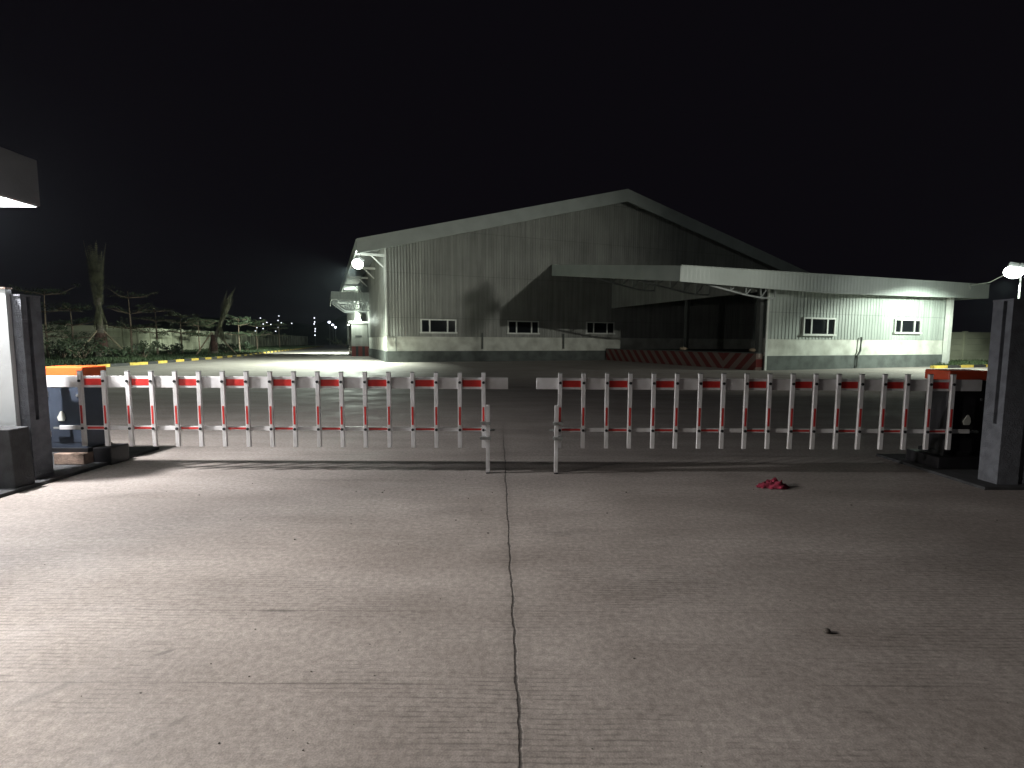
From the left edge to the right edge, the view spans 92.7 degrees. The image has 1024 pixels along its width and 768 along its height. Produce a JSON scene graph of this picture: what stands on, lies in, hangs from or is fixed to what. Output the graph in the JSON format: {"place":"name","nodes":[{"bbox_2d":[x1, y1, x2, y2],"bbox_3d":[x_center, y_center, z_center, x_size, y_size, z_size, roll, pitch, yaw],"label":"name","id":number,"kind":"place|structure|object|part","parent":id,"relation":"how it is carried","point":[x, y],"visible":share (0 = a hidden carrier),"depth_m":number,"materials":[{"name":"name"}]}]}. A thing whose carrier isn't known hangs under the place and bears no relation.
{"place":"outdoors","nodes":[
{"label":"outdoors","id":0,"kind":"place"},
{"bbox_2d":[44,345,318,365],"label":"grass","id":1,"kind":"structure","parent":0,"point":[53,360],"depth_m":37.36,"materials":[{"name":"green plant"}]},
{"bbox_2d":[9,283,84,357],"bbox_3d":[-34.216,-4.740,35.957,4.179,5.690,4.614,0,5,-3],"label":"tiered tree","id":2,"kind":"object","parent":1,"relation":"on","point":[47,291],"visible":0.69,"depth_m":35.65,"materials":[{"name":"green plant"}]},
{"bbox_2d":[43,336,82,357],"bbox_3d":[-32.123,-2.637,35.107,1.999,1.699,2.237,0,5,0],"label":"shrub","id":3,"kind":"object","parent":1,"relation":"on","point":[57,350],"visible":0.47,"depth_m":34.55,"materials":[{"name":"green plant"}]},
{"bbox_2d":[42,301,110,356],"bbox_3d":[-33.093,-4.142,36.945,3.981,4.338,4.200,1,5,12],"label":"tiered tree","id":4,"kind":"object","parent":1,"relation":"on","point":[67,322],"visible":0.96,"depth_m":36.62,"materials":[{"name":"green plant"}]},
{"bbox_2d":[55,338,106,358],"bbox_3d":[-29.849,-2.462,33.892,2.699,1.586,2.007,-5,7,-45],"label":"shrub","id":5,"kind":"object","parent":1,"relation":"on","point":[71,350],"visible":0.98,"depth_m":33.71,"materials":[{"name":"green plant"}]},
{"bbox_2d":[74,241,127,357],"bbox_3d":[-31.683,-6.478,37.330,3.311,9.003,3.188,0,5,0],"label":"palm tree","id":6,"kind":"object","parent":1,"relation":"on","point":[96,271],"visible":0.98,"depth_m":37.43,"materials":[{"name":"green plant"}]},
{"bbox_2d":[94,343,142,357],"bbox_3d":[-28.093,-2.357,35.029,2.821,1.196,2.355,-3,6,-31],"label":"shrub","id":7,"kind":"object","parent":1,"relation":"on","point":[115,353],"visible":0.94,"depth_m":34.55,"materials":[{"name":"green plant"}]},
{"bbox_2d":[104,285,160,350],"bbox_3d":[-31.017,-5.060,39.692,4.484,5.705,4.345,1,5,8],"label":"tiered tree","id":8,"kind":"object","parent":1,"relation":"on","point":[123,325],"visible":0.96,"depth_m":39.62,"materials":[{"name":"green plant"}]},
{"bbox_2d":[123,340,162,356],"bbox_3d":[-27.950,-2.663,36.991,2.080,1.467,2.035,0,5,0],"label":"shrub","id":9,"kind":"object","parent":1,"relation":"on","point":[152,348],"visible":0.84,"depth_m":37.15,"materials":[{"name":"green plant"}]},
{"bbox_2d":[129,303,184,354],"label":"tiered tree","id":10,"kind":"object","parent":1,"relation":"on","point":[155,317],"visible":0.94,"depth_m":43.64,"materials":[{"name":"green plant"}]},
{"bbox_2d":[160,343,183,354],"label":"shrub","id":11,"kind":"object","parent":1,"relation":"on","point":[176,349],"visible":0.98,"depth_m":44.99,"materials":[{"name":"green plant"}]},
{"bbox_2d":[151,311,205,351],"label":"tiered tree","id":12,"kind":"object","parent":1,"relation":"on","point":[176,321],"visible":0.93,"depth_m":49.60,"materials":[{"name":"green plant"}]},
{"bbox_2d":[182,317,218,350],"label":"tiered tree","id":13,"kind":"object","parent":1,"relation":"on","point":[200,324],"visible":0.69,"depth_m":57.56,"materials":[{"name":"green plant"}]},
{"bbox_2d":[195,291,236,355],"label":"palm tree","id":14,"kind":"object","parent":1,"relation":"on","point":[213,346],"visible":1,"depth_m":45.61,"materials":[{"name":"brown plant"}]},
{"bbox_2d":[218,343,237,353],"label":"shrub","id":15,"kind":"object","parent":1,"relation":"on","point":[223,348],"visible":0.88,"depth_m":49.77,"materials":[{"name":"green plant"}]},
{"bbox_2d":[225,314,256,349],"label":"tiered tree","id":16,"kind":"object","parent":1,"relation":"on","point":[240,323],"visible":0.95,"depth_m":61.51,"materials":[{"name":"green plant"}]},
{"bbox_2d":[238,341,252,349],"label":"shrub","id":17,"kind":"object","parent":1,"relation":"on","point":[247,345],"visible":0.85,"depth_m":65.06,"materials":[{"name":"green plant"}]},
{"bbox_2d":[246,319,272,348],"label":"tiered tree","id":18,"kind":"object","parent":1,"relation":"on","point":[255,323],"visible":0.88,"depth_m":73.39,"materials":[{"name":"green plant"}]},
{"bbox_2d":[266,322,290,346],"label":"tiered tree","id":19,"kind":"object","parent":1,"relation":"on","point":[278,324],"visible":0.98,"depth_m":94.23,"materials":[{"name":"green plant"}]},
{"bbox_2d":[112,316,346,343],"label":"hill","id":20,"kind":"structure","parent":0,"point":[323,334],"depth_m":284.14,"materials":[{"name":"green plant"}]},
{"bbox_2d":[0,344,1023,767],"bbox_3d":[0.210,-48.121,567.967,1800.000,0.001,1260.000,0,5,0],"label":"ground","id":21,"kind":"structure","parent":0,"point":[188,586],"depth_m":2.97,"materials":[{"name":"concrete"}]},
{"bbox_2d":[0,147,39,206],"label":"guardhouse","id":22,"kind":"structure","parent":21,"relation":"on","point":[19,186],"depth_m":5.12,"materials":[{"name":"white paint"}]},
{"bbox_2d":[42,324,105,354],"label":"perimeter wall","id":23,"kind":"structure","parent":21,"relation":"on","point":[77,329],"depth_m":45.37,"materials":[{"name":"concrete"}]},
{"bbox_2d":[0,447,158,497],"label":"pavement edge","id":24,"kind":"object","parent":21,"relation":"on","point":[62,471],"visible":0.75,"depth_m":5.49,"materials":[{"name":"grey concrete"}]},
{"bbox_2d":[0,287,20,425],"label":"white panel","id":25,"kind":"object","parent":24,"relation":"on","point":[9,408],"visible":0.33,"depth_m":4.97,"materials":[{"name":"paint"}]},
{"bbox_2d":[0,426,34,487],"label":"stone block","id":26,"kind":"structure","parent":24,"relation":"on","point":[16,467],"depth_m":4.82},
{"bbox_2d":[9,294,53,479],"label":"gate pillar","id":27,"kind":"structure","parent":24,"relation":"on","point":[30,361],"depth_m":5.09,"materials":[{"name":"grey concrete"}]},
{"bbox_2d":[54,451,93,464],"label":"footing block","id":28,"kind":"structure","parent":24,"relation":"on","point":[76,458],"depth_m":5.72,"materials":[{"name":"beige concrete"}]},
{"bbox_2d":[45,365,111,451],"bbox_3d":[-5.254,0.293,5.850,0.479,1.013,0.480,0,5,0],"label":"barrier cabinet","id":29,"kind":"object","parent":28,"relation":"on","point":[63,403],"visible":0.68,"depth_m":5.77,"materials":[{"name":"black metal"}]},
{"bbox_3d":[-5.254,0.351,5.752,0.379,0.675,0.003,0,5,0],"label":"door","id":30,"kind":"part","parent":29,"relation":"part of","materials":[{"name":"metal"}]},
{"bbox_2d":[93,443,128,464],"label":"footing block","id":31,"kind":"structure","parent":24,"relation":"on","point":[113,453],"depth_m":5.88,"materials":[{"name":"grey concrete"}]},
{"bbox_2d":[105,325,307,351],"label":"perimeter wall","id":32,"kind":"structure","parent":21,"relation":"on","point":[121,338],"depth_m":66.58,"materials":[{"name":"concrete"}]},
{"bbox_2d":[99,346,322,366],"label":"kerb","id":33,"kind":"structure","parent":21,"relation":"on","point":[150,362],"depth_m":34.35,"materials":[{"name":"yellow concrete"}]},
{"bbox_2d":[46,370,507,473],"bbox_3d":[-2.683,0.430,5.562,5.270,1.152,0.145,0,5,0],"label":"barrier boom","id":34,"kind":"object","parent":21,"relation":"on","point":[199,382],"visible":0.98,"depth_m":5.55,"materials":[{"name":"white metal"}]},
{"bbox_2d":[330,291,368,355],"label":"side dock","id":35,"kind":"object","parent":21,"relation":"on","point":[358,338],"visible":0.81,"depth_m":46.85,"materials":[{"name":"paint"}]},
{"bbox_2d":[44,479,1007,766],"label":"grit","id":36,"kind":"object","parent":21,"relation":"on","point":[288,635],"visible":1,"depth_m":2.24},
{"bbox_2d":[335,189,808,361],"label":"warehouse","id":37,"kind":"structure","parent":21,"relation":"on","point":[488,287],"depth_m":37.90,"materials":[{"name":"grey metal"}]},
{"bbox_2d":[352,255,363,268],"bbox_3d":[-10.165,-8.274,32.337,0.748,1.237,1.214,-3,6,-30],"label":"flood lamp","id":38,"kind":"object","parent":37,"relation":"attached to","point":[357,263],"visible":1,"depth_m":32.22,"materials":[{"name":"glass"}]},
{"bbox_2d":[420,319,456,333],"bbox_3d":[-5.264,-4.142,35.045,2.715,1.021,0.170,-2,5,-21],"label":"window","id":39,"kind":"structure","parent":37,"relation":"in","point":[442,326],"depth_m":35.04,"materials":[{"name":"black glass"}]},
{"bbox_2d":[506,320,539,333],"bbox_3d":[0.875,-4.329,37.398,2.709,1.027,0.170,-2,5,-21],"label":"window","id":40,"kind":"structure","parent":37,"relation":"in","point":[513,327],"depth_m":37.38,"materials":[{"name":"black glass"}]},
{"bbox_2d":[585,322,614,333],"bbox_3d":[7.208,-4.561,39.824,2.753,0.995,0.170,-2,5,-21],"label":"window","id":41,"kind":"structure","parent":37,"relation":"in","point":[591,327],"depth_m":39.82,"materials":[{"name":"black glass"}]},
{"bbox_2d":[536,372,981,473],"bbox_3d":[2.811,0.454,5.562,5.070,1.152,0.145,0,5,0],"label":"barrier boom","id":42,"kind":"object","parent":21,"relation":"on","point":[837,385],"visible":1,"depth_m":5.55,"materials":[{"name":"white metal"}]},
{"bbox_2d":[552,265,990,370],"bbox_3d":[16.448,-5.184,34.658,24.628,7.439,16.103,-2,5,-21],"label":"loading annex","id":43,"kind":"object","parent":21,"relation":"on","point":[803,321],"visible":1,"depth_m":28.55,"materials":[{"name":"metal"}]},
{"bbox_2d":[800,317,836,335],"bbox_3d":[17.256,-3.214,27.405,2.658,1.026,0.170,-2,5,-21],"label":"window","id":44,"kind":"structure","parent":43,"relation":"in","point":[811,326],"depth_m":27.38,"materials":[{"name":"black glass"}]},
{"bbox_2d":[892,319,921,333],"bbox_3d":[24.450,-3.550,30.153,2.654,0.905,0.170,-2,5,-21],"label":"window","id":45,"kind":"structure","parent":43,"relation":"in","point":[900,326],"depth_m":30.12,"materials":[{"name":"black glass"}]},
{"bbox_2d":[756,477,790,488],"bbox_3d":[2.705,1.022,5.068,0.357,0.100,0.191,0,5,0],"label":"rag","id":46,"kind":"object","parent":21,"relation":"on","point":[774,483],"visible":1,"depth_m":5.04,"materials":[{"name":"fabric"}]},
{"bbox_2d":[823,628,830,633],"bbox_3d":[1.632,1.280,2.532,0.038,0.026,0.029,-1,5,-18],"label":"stone","id":47,"kind":"object","parent":21,"relation":"on","point":[827,630],"visible":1,"depth_m":2.52,"materials":[{"name":"grey stone"}]},
{"bbox_2d":[876,454,1023,489],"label":"pavement edge","id":48,"kind":"object","parent":21,"relation":"on","point":[968,476],"visible":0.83,"depth_m":5.52,"materials":[{"name":"grey concrete"}]},
{"bbox_2d":[906,449,979,468],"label":"footing block","id":49,"kind":"structure","parent":48,"relation":"on","point":[940,461],"depth_m":5.73,"materials":[{"name":"grey concrete"}]},
{"bbox_2d":[918,369,986,455],"bbox_3d":[5.352,0.339,5.850,0.502,1.013,0.480,0,5,0],"label":"barrier cabinet","id":50,"kind":"object","parent":49,"relation":"on","point":[968,412],"visible":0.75,"depth_m":5.77,"materials":[{"name":"black metal"}]},
{"bbox_3d":[5.352,0.397,5.752,0.402,0.675,0.003,0,5,0],"label":"door","id":51,"kind":"part","parent":50,"relation":"part of","materials":[{"name":"metal"}]},
{"bbox_2d":[978,298,1023,484],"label":"gate pillar","id":52,"kind":"structure","parent":48,"relation":"on","point":[1001,437],"depth_m":5.08,"materials":[{"name":"grey concrete"}]},
{"bbox_2d":[970,262,1023,297],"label":"flood lamp","id":53,"kind":"object","parent":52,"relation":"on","point":[1014,270],"visible":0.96,"depth_m":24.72,"materials":[{"name":"metal"}]},
{"bbox_2d":[1018,425,1023,483],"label":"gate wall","id":54,"kind":"structure","parent":48,"relation":"on","point":[1021,475],"depth_m":5.11,"materials":[{"name":"grey concrete"}]},
{"bbox_2d":[930,364,987,367],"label":"kerb","id":55,"kind":"structure","parent":21,"relation":"on","point":[957,366],"depth_m":29.89,"materials":[{"name":"yellow concrete"}]},
{"bbox_2d":[949,331,990,360],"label":"perimeter wall","id":56,"kind":"structure","parent":21,"relation":"on","point":[977,348],"depth_m":37.07,"materials":[{"name":"concrete"}]},
{"bbox_2d":[0,0,1023,338],"label":"sky","id":57,"kind":"structure","parent":0,"point":[212,148],"materials":[{"name":"black"}]},
{"bbox_2d":[930,359,987,365],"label":"grass","id":58,"kind":"structure","parent":0,"point":[966,362],"depth_m":31.32,"materials":[{"name":"green plant"}]}
]}

